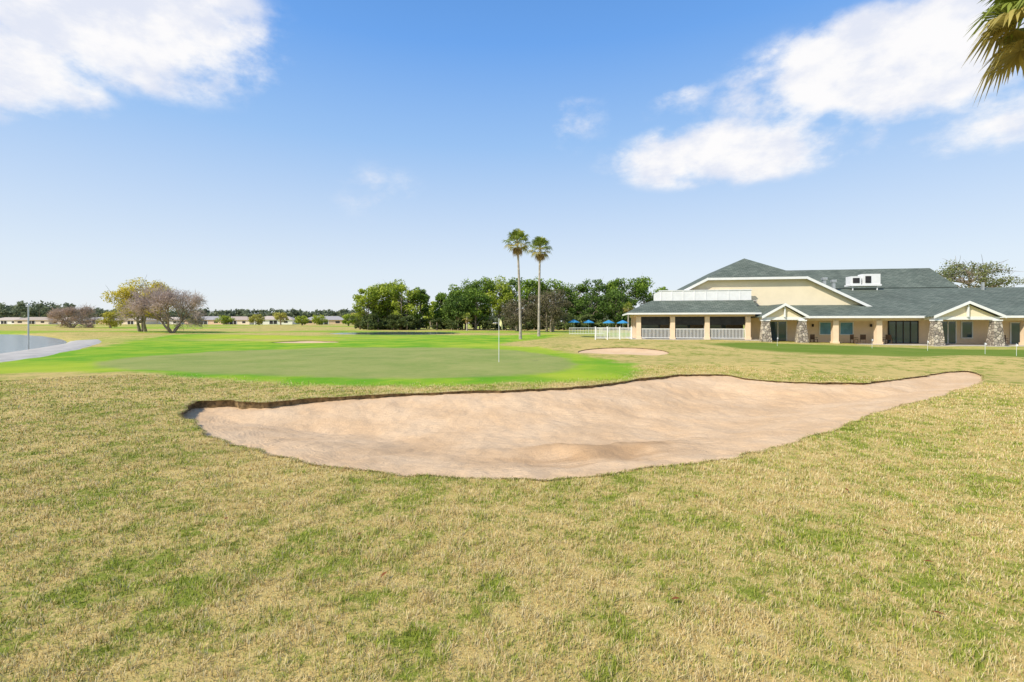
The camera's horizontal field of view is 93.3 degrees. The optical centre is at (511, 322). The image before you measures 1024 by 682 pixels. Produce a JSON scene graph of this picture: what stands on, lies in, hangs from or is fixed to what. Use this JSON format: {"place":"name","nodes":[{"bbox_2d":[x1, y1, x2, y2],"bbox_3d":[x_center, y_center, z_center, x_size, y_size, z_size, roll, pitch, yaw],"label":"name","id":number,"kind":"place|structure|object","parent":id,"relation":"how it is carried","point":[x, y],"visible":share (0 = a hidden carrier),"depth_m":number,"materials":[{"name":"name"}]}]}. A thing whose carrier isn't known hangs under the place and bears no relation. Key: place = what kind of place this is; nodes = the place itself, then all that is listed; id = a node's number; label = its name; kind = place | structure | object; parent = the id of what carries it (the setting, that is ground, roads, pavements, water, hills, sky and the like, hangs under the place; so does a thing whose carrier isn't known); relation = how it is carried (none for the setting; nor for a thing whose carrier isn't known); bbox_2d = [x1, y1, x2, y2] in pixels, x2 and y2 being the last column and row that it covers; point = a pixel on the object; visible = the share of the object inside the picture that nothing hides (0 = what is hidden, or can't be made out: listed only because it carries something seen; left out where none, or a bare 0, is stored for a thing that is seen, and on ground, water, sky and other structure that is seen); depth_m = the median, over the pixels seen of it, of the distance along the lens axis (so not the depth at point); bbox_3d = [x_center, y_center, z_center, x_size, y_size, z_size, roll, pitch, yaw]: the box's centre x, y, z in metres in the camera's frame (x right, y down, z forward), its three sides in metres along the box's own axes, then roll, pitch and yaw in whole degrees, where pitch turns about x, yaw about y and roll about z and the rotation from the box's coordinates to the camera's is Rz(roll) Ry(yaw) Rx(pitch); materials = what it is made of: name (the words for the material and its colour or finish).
{"place":"outdoors","nodes":[
{"label":"outdoors","id":0,"kind":"place"},
{"bbox_2d":[0,334,66,353],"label":"lake","id":1,"kind":"structure","parent":0,"point":[12,342],"depth_m":52.68,"materials":[{"name":"blue liquid"}]},
{"bbox_2d":[26,303,30,349],"bbox_3d":[-37.000,0.750,37.000,0.240,4.500,0.200,0,0,0],"label":"metal pole","id":2,"kind":"object","parent":1,"relation":"in","point":[28,305],"visible":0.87,"depth_m":36.97,"materials":[{"name":"silver metal"}]},
{"bbox_2d":[0,339,100,361],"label":"path","id":3,"kind":"structure","parent":0,"point":[43,351],"depth_m":31.31,"materials":[{"name":"concrete"}]},
{"bbox_2d":[331,332,455,334],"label":"pond","id":4,"kind":"structure","parent":0,"point":[391,333],"depth_m":89.70,"materials":[{"name":"grey liquid"}]},
{"bbox_2d":[51,426,942,613],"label":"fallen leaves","id":5,"kind":"object","parent":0,"point":[384,573],"visible":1,"depth_m":3.59,"materials":[{"name":"brown plant"}]},
{"bbox_2d":[0,323,1023,681],"bbox_3d":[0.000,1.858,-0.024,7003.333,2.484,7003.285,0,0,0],"label":"ground","id":6,"kind":"structure","parent":0,"point":[268,355],"depth_m":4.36,"materials":[{"name":"green plant"}]},
{"bbox_2d":[0,320,13,323],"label":"walls","id":7,"kind":"structure","parent":6,"relation":"on","point":[9,321],"depth_m":353.84,"materials":[{"name":"beige paint"}]},
{"bbox_2d":[0,317,21,319],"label":"roof","id":8,"kind":"structure","parent":7,"relation":"on","point":[9,318],"depth_m":357.32,"materials":[{"name":"grey"}]},
{"bbox_2d":[14,320,53,323],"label":"walls","id":9,"kind":"structure","parent":6,"relation":"on","point":[36,322],"depth_m":339.34,"materials":[{"name":"beige paint"}]},
{"bbox_2d":[16,317,52,319],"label":"roof","id":10,"kind":"structure","parent":9,"relation":"on","point":[36,318],"depth_m":341.54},
{"bbox_2d":[44,304,98,327],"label":"bare tree","id":11,"kind":"object","parent":6,"relation":"on","point":[70,312],"visible":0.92,"depth_m":149.53,"materials":[{"name":"brown plant"}]},
{"bbox_2d":[95,311,124,327],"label":"oak tree","id":12,"kind":"object","parent":6,"relation":"on","point":[111,321],"visible":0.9,"depth_m":148.92,"materials":[{"name":"green plant"}]},
{"bbox_2d":[116,320,157,323],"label":"walls","id":13,"kind":"structure","parent":6,"relation":"on","point":[151,322],"depth_m":320.76,"materials":[{"name":"beige paint"}]},
{"bbox_2d":[101,277,174,331],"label":"oak tree","id":14,"kind":"object","parent":6,"relation":"on","point":[126,295],"visible":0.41,"depth_m":96.24,"materials":[{"name":"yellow plant"}]},
{"bbox_2d":[114,279,208,332],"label":"bare tree","id":15,"kind":"object","parent":6,"relation":"on","point":[159,299],"visible":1,"depth_m":90.89,"materials":[{"name":"grey plant"}]},
{"bbox_2d":[184,320,227,323],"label":"walls","id":16,"kind":"structure","parent":6,"relation":"on","point":[210,321],"depth_m":293.77,"materials":[{"name":"beige paint"}]},
{"bbox_2d":[185,316,221,319],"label":"roof","id":17,"kind":"structure","parent":16,"relation":"on","point":[210,317],"depth_m":297.44,"materials":[{"name":"grey"}]},
{"bbox_2d":[214,315,234,324],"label":"tree","id":18,"kind":"object","parent":6,"relation":"on","point":[225,319],"visible":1,"depth_m":258.56,"materials":[{"name":"green plant"}]},
{"bbox_2d":[228,320,253,324],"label":"walls","id":19,"kind":"structure","parent":6,"relation":"on","point":[245,323],"depth_m":298.98,"materials":[{"name":"beige paint"}]},
{"bbox_2d":[231,316,248,319],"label":"roof","id":20,"kind":"structure","parent":19,"relation":"on","point":[241,317],"depth_m":302.98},
{"bbox_2d":[248,314,265,324],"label":"tree","id":21,"kind":"object","parent":6,"relation":"on","point":[259,319],"visible":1,"depth_m":248.55,"materials":[{"name":"green plant"}]},
{"bbox_2d":[254,320,299,324],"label":"walls","id":22,"kind":"structure","parent":6,"relation":"on","point":[266,322],"depth_m":289.39,"materials":[{"name":"white paint"}]},
{"bbox_2d":[254,316,294,319],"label":"roof","id":23,"kind":"structure","parent":22,"relation":"on","point":[273,318],"depth_m":291.15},
{"bbox_2d":[261,321,287,323],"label":"windows","id":24,"kind":"structure","parent":22,"relation":"attached to","point":[271,322],"depth_m":289.02,"materials":[{"name":"black glass"}]},
{"bbox_2d":[273,312,288,324],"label":"tree","id":25,"kind":"object","parent":6,"relation":"on","point":[282,316],"visible":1,"depth_m":238.93,"materials":[{"name":"green plant"}]},
{"bbox_2d":[294,315,309,324],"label":"tree","id":26,"kind":"object","parent":6,"relation":"on","point":[305,319],"visible":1,"depth_m":229.20,"materials":[{"name":"green plant"}]},
{"bbox_2d":[273,341,336,342],"bbox_3d":[-19.650,2.054,46.475,6.900,0.560,6.150,0,0,0],"label":"sand bunker","id":27,"kind":"object","parent":6,"relation":"on","point":[305,342],"visible":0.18,"depth_m":48.44,"materials":[{"name":"sand"}]},
{"bbox_2d":[0,300,617,323],"bbox_3d":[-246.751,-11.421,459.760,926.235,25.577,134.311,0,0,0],"label":"distant trees","id":28,"kind":"object","parent":6,"relation":"on","point":[19,309],"visible":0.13,"depth_m":419.64,"materials":[{"name":"green plant"}]},
{"bbox_2d":[312,314,327,324],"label":"tree","id":29,"kind":"object","parent":6,"relation":"on","point":[318,320],"visible":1,"depth_m":259.07,"materials":[{"name":"green plant"}]},
{"bbox_2d":[303,320,346,324],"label":"walls","id":30,"kind":"structure","parent":6,"relation":"on","point":[330,322],"depth_m":284.61,"materials":[{"name":"beige paint"}]},
{"bbox_2d":[308,316,343,319],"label":"roof","id":31,"kind":"structure","parent":30,"relation":"on","point":[333,318],"depth_m":286.65,"materials":[{"name":"grey"}]},
{"bbox_2d":[341,314,356,325],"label":"tree","id":32,"kind":"object","parent":6,"relation":"on","point":[346,320],"visible":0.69,"depth_m":209.05,"materials":[{"name":"green plant"}]},
{"bbox_2d":[352,286,388,319],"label":"oak tree","id":33,"kind":"object","parent":6,"relation":"on","point":[370,293],"visible":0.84,"depth_m":123.70,"materials":[{"name":"green plant"}]},
{"bbox_2d":[367,302,391,318],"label":"oak tree","id":34,"kind":"object","parent":6,"relation":"on","point":[381,316],"visible":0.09,"depth_m":129.59,"materials":[{"name":"green plant"}]},
{"bbox_2d":[369,281,405,329],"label":"oak tree","id":35,"kind":"object","parent":6,"relation":"on","point":[381,288],"visible":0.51,"depth_m":125.76,"materials":[{"name":"green plant"}]},
{"bbox_2d":[382,299,407,329],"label":"oak tree","id":36,"kind":"object","parent":6,"relation":"on","point":[386,312],"visible":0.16,"depth_m":128.19,"materials":[{"name":"green plant"}]},
{"bbox_2d":[386,279,419,329],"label":"oak tree","id":37,"kind":"object","parent":6,"relation":"on","point":[397,296],"visible":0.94,"depth_m":122.72,"materials":[{"name":"green plant"}]},
{"bbox_2d":[402,287,430,329],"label":"oak tree","id":38,"kind":"object","parent":6,"relation":"on","point":[423,297],"visible":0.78,"depth_m":126.16,"materials":[{"name":"green plant"}]},
{"bbox_2d":[413,304,433,318],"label":"tree","id":39,"kind":"object","parent":6,"relation":"on","point":[431,308],"visible":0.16,"depth_m":169.35,"materials":[{"name":"green plant"}]},
{"bbox_2d":[420,310,434,328],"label":"tree","id":40,"kind":"object","parent":6,"relation":"on","point":[428,318],"visible":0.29,"depth_m":139.21,"materials":[{"name":"green plant"}]},
{"bbox_2d":[429,301,438,326],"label":"tree","id":41,"kind":"object","parent":6,"relation":"on","point":[432,303],"visible":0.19,"depth_m":173.53,"materials":[{"name":"green plant"}]},
{"bbox_2d":[431,290,459,319],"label":"tree","id":42,"kind":"object","parent":6,"relation":"on","point":[440,298],"visible":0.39,"depth_m":129.31,"materials":[{"name":"green plant"}]},
{"bbox_2d":[441,293,473,329],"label":"pine tree","id":43,"kind":"object","parent":6,"relation":"on","point":[451,310],"visible":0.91,"depth_m":121.84,"materials":[{"name":"green plant"}]},
{"bbox_2d":[448,279,480,328],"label":"tree","id":44,"kind":"object","parent":6,"relation":"on","point":[465,287],"visible":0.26,"depth_m":132.81,"materials":[{"name":"green plant"}]},
{"bbox_2d":[462,312,471,330],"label":"palm tree","id":45,"kind":"object","parent":6,"relation":"on","point":[466,316],"visible":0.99,"depth_m":111.85,"materials":[{"name":"green plant"}]},
{"bbox_2d":[459,288,493,329],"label":"pine tree","id":46,"kind":"object","parent":6,"relation":"on","point":[477,316],"visible":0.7,"depth_m":124.54,"materials":[{"name":"green plant"}]},
{"bbox_2d":[469,276,502,328],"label":"tree","id":47,"kind":"object","parent":6,"relation":"on","point":[481,282],"visible":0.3,"depth_m":135.99,"materials":[{"name":"green plant"}]},
{"bbox_2d":[348,312,630,330],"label":"undergrowth shrubs","id":48,"kind":"object","parent":6,"relation":"on","point":[371,321],"visible":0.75,"depth_m":119.55,"materials":[{"name":"green plant"}]},
{"bbox_2d":[483,275,516,319],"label":"tree","id":49,"kind":"object","parent":6,"relation":"on","point":[500,286],"visible":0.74,"depth_m":133.63,"materials":[{"name":"green plant"}]},
{"bbox_2d":[497,276,531,311],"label":"pine tree","id":50,"kind":"object","parent":6,"relation":"on","point":[514,282],"visible":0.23,"depth_m":138.41,"materials":[{"name":"green plant"}]},
{"bbox_2d":[500,228,531,338],"bbox_3d":[0.462,-4.291,53.989,3.512,12.602,3.508,0,0,28],"label":"palm tree","id":51,"kind":"object","parent":6,"relation":"on","point":[516,235],"visible":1,"depth_m":53.87,"materials":[{"name":"green plant"}]},
{"bbox_2d":[500,297,535,330],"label":"live oak tree","id":52,"kind":"object","parent":6,"relation":"on","point":[513,321],"visible":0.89,"depth_m":98.84,"materials":[{"name":"grey plant"}]},
{"bbox_2d":[513,276,553,318],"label":"pine tree","id":53,"kind":"object","parent":6,"relation":"on","point":[529,286],"visible":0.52,"depth_m":130.35,"materials":[{"name":"green plant"}]},
{"bbox_2d":[528,236,551,335],"bbox_3d":[3.478,-4.556,60.076,3.458,12.770,3.313,0,0,-39],"label":"palm tree","id":54,"kind":"object","parent":6,"relation":"on","point":[540,255],"visible":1,"depth_m":59.87,"materials":[{"name":"green plant"}]},
{"bbox_2d":[524,287,573,331],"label":"live oak tree","id":55,"kind":"object","parent":6,"relation":"on","point":[547,299],"visible":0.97,"depth_m":96.77,"materials":[{"name":"green plant"}]},
{"bbox_2d":[532,278,573,329],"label":"tree","id":56,"kind":"object","parent":6,"relation":"on","point":[557,284],"visible":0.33,"depth_m":128.73,"materials":[{"name":"green plant"}]},
{"bbox_2d":[561,283,593,315],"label":"tree","id":57,"kind":"object","parent":6,"relation":"on","point":[577,293],"visible":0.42,"depth_m":133.94,"materials":[{"name":"green plant"}]},
{"bbox_2d":[179,371,983,480],"bbox_3d":[5.512,2.040,11.970,24.739,0.629,8.507,0,0,-22],"label":"sand bunker","id":58,"kind":"object","parent":6,"relation":"on","point":[552,433],"visible":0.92,"depth_m":10.30,"materials":[{"name":"sand"}]},
{"bbox_2d":[569,327,603,333],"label":"white fence","id":59,"kind":"object","parent":6,"relation":"on","point":[584,333],"visible":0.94,"depth_m":76.00,"materials":[{"name":"paint"}]},
{"bbox_2d":[568,293,607,328],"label":"pine tree","id":60,"kind":"object","parent":6,"relation":"on","point":[579,304],"visible":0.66,"depth_m":126.93,"materials":[{"name":"green plant"}]},
{"bbox_2d":[578,278,608,314],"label":"pine tree","id":61,"kind":"object","parent":6,"relation":"on","point":[598,286],"visible":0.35,"depth_m":135.28,"materials":[{"name":"green plant"}]},
{"bbox_2d":[591,279,626,319],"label":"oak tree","id":62,"kind":"object","parent":6,"relation":"on","point":[610,282],"visible":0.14,"depth_m":137.07,"materials":[{"name":"green plant"}]},
{"bbox_2d":[595,327,631,339],"bbox_3d":[11.941,1.150,57.885,4.045,1.500,9.180,0,0,10],"label":"white fence","id":63,"kind":"object","parent":6,"relation":"on","point":[630,333],"visible":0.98,"depth_m":53.34,"materials":[{"name":"paint"}]},
{"bbox_2d":[597,287,636,329],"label":"live oak tree","id":64,"kind":"object","parent":6,"relation":"on","point":[614,296],"visible":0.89,"depth_m":126.39,"materials":[{"name":"green plant"}]},
{"bbox_2d":[578,347,668,354],"bbox_3d":[6.707,1.936,29.120,5.700,0.720,4.950,0,0,0],"label":"sand bunker","id":65,"kind":"object","parent":6,"relation":"on","point":[630,351],"visible":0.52,"depth_m":30.29,"materials":[{"name":"sand"}]},
{"bbox_2d":[603,278,648,329],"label":"tree","id":66,"kind":"object","parent":6,"relation":"on","point":[617,282],"visible":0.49,"depth_m":131.77,"materials":[{"name":"green plant"}]},
{"bbox_2d":[622,302,635,330],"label":"palm tree","id":67,"kind":"object","parent":6,"relation":"on","point":[628,305],"visible":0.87,"depth_m":111.83,"materials":[{"name":"green plant"}]},
{"bbox_2d":[624,273,663,312],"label":"pine tree","id":68,"kind":"object","parent":6,"relation":"on","point":[643,281],"visible":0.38,"depth_m":132.41,"materials":[{"name":"green plant"}]},
{"bbox_2d":[645,286,668,301],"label":"pine tree","id":69,"kind":"object","parent":6,"relation":"on","point":[664,287],"visible":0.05,"depth_m":137.38,"materials":[{"name":"green plant"}]},
{"bbox_2d":[622,258,1023,346],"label":"clubhouse","id":70,"kind":"structure","parent":6,"relation":"on","point":[761,302],"depth_m":52.36,"materials":[{"name":"paint"}]},
{"bbox_2d":[642,325,725,337],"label":"terrace windows","id":71,"kind":"structure","parent":70,"relation":"in","point":[644,327],"depth_m":57.01,"materials":[{"name":"white glass"}]},
{"bbox_2d":[810,334,817,341],"bbox_3d":[31.957,1.675,51.179,0.500,0.950,0.500,0,0,-6],"label":"patio chair","id":72,"kind":"object","parent":70,"relation":"on","point":[812,336],"visible":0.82,"depth_m":51.37,"materials":[{"name":"brown wood"}]},
{"bbox_2d":[820,323,852,333],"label":"blue windows","id":73,"kind":"structure","parent":70,"relation":"in","point":[825,328],"depth_m":52.04,"materials":[{"name":"teal glass"}]},
{"bbox_2d":[850,334,857,343],"bbox_3d":[35.688,1.675,50.453,0.500,0.950,0.500,0,0,-17],"label":"patio chair","id":74,"kind":"object","parent":70,"relation":"on","point":[852,337],"visible":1,"depth_m":50.60,"materials":[{"name":"brown wood"}]},
{"bbox_2d":[860,334,865,343],"bbox_3d":[36.592,1.675,50.404,0.500,0.950,0.500,0,0,34],"label":"patio chair","id":75,"kind":"object","parent":70,"relation":"on","point":[862,337],"visible":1,"depth_m":50.51,"materials":[{"name":"brown wood"}]},
{"bbox_2d":[885,335,892,343],"bbox_3d":[39.075,1.675,50.090,0.500,0.950,0.500,0,0,-36],"label":"patio chair","id":76,"kind":"object","parent":70,"relation":"on","point":[887,337],"visible":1,"depth_m":50.00,"materials":[{"name":"brown wood"}]},
{"bbox_2d":[770,321,1019,343],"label":"window frames","id":77,"kind":"structure","parent":70,"relation":"in","point":[770,321],"depth_m":50.37,"materials":[{"name":"white paint"}]},
{"bbox_2d":[770,322,1019,343],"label":"glass doors","id":78,"kind":"structure","parent":70,"relation":"in","point":[966,326],"depth_m":50.93,"materials":[{"name":"black glass"}]},
{"bbox_2d":[933,255,1023,287],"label":"oak tree","id":79,"kind":"object","parent":6,"relation":"on","point":[956,272],"visible":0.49,"depth_m":85.44,"materials":[{"name":"green plant"}]},
{"bbox_2d":[961,0,1023,106],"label":"palm tree","id":80,"kind":"object","parent":6,"relation":"on","point":[1009,54],"visible":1,"depth_m":12.86,"materials":[{"name":"green plant"}]},
{"bbox_2d":[0,0,1023,322],"label":"sky","id":81,"kind":"structure","parent":0,"point":[305,155],"materials":[{"name":"blue"}]}
]}

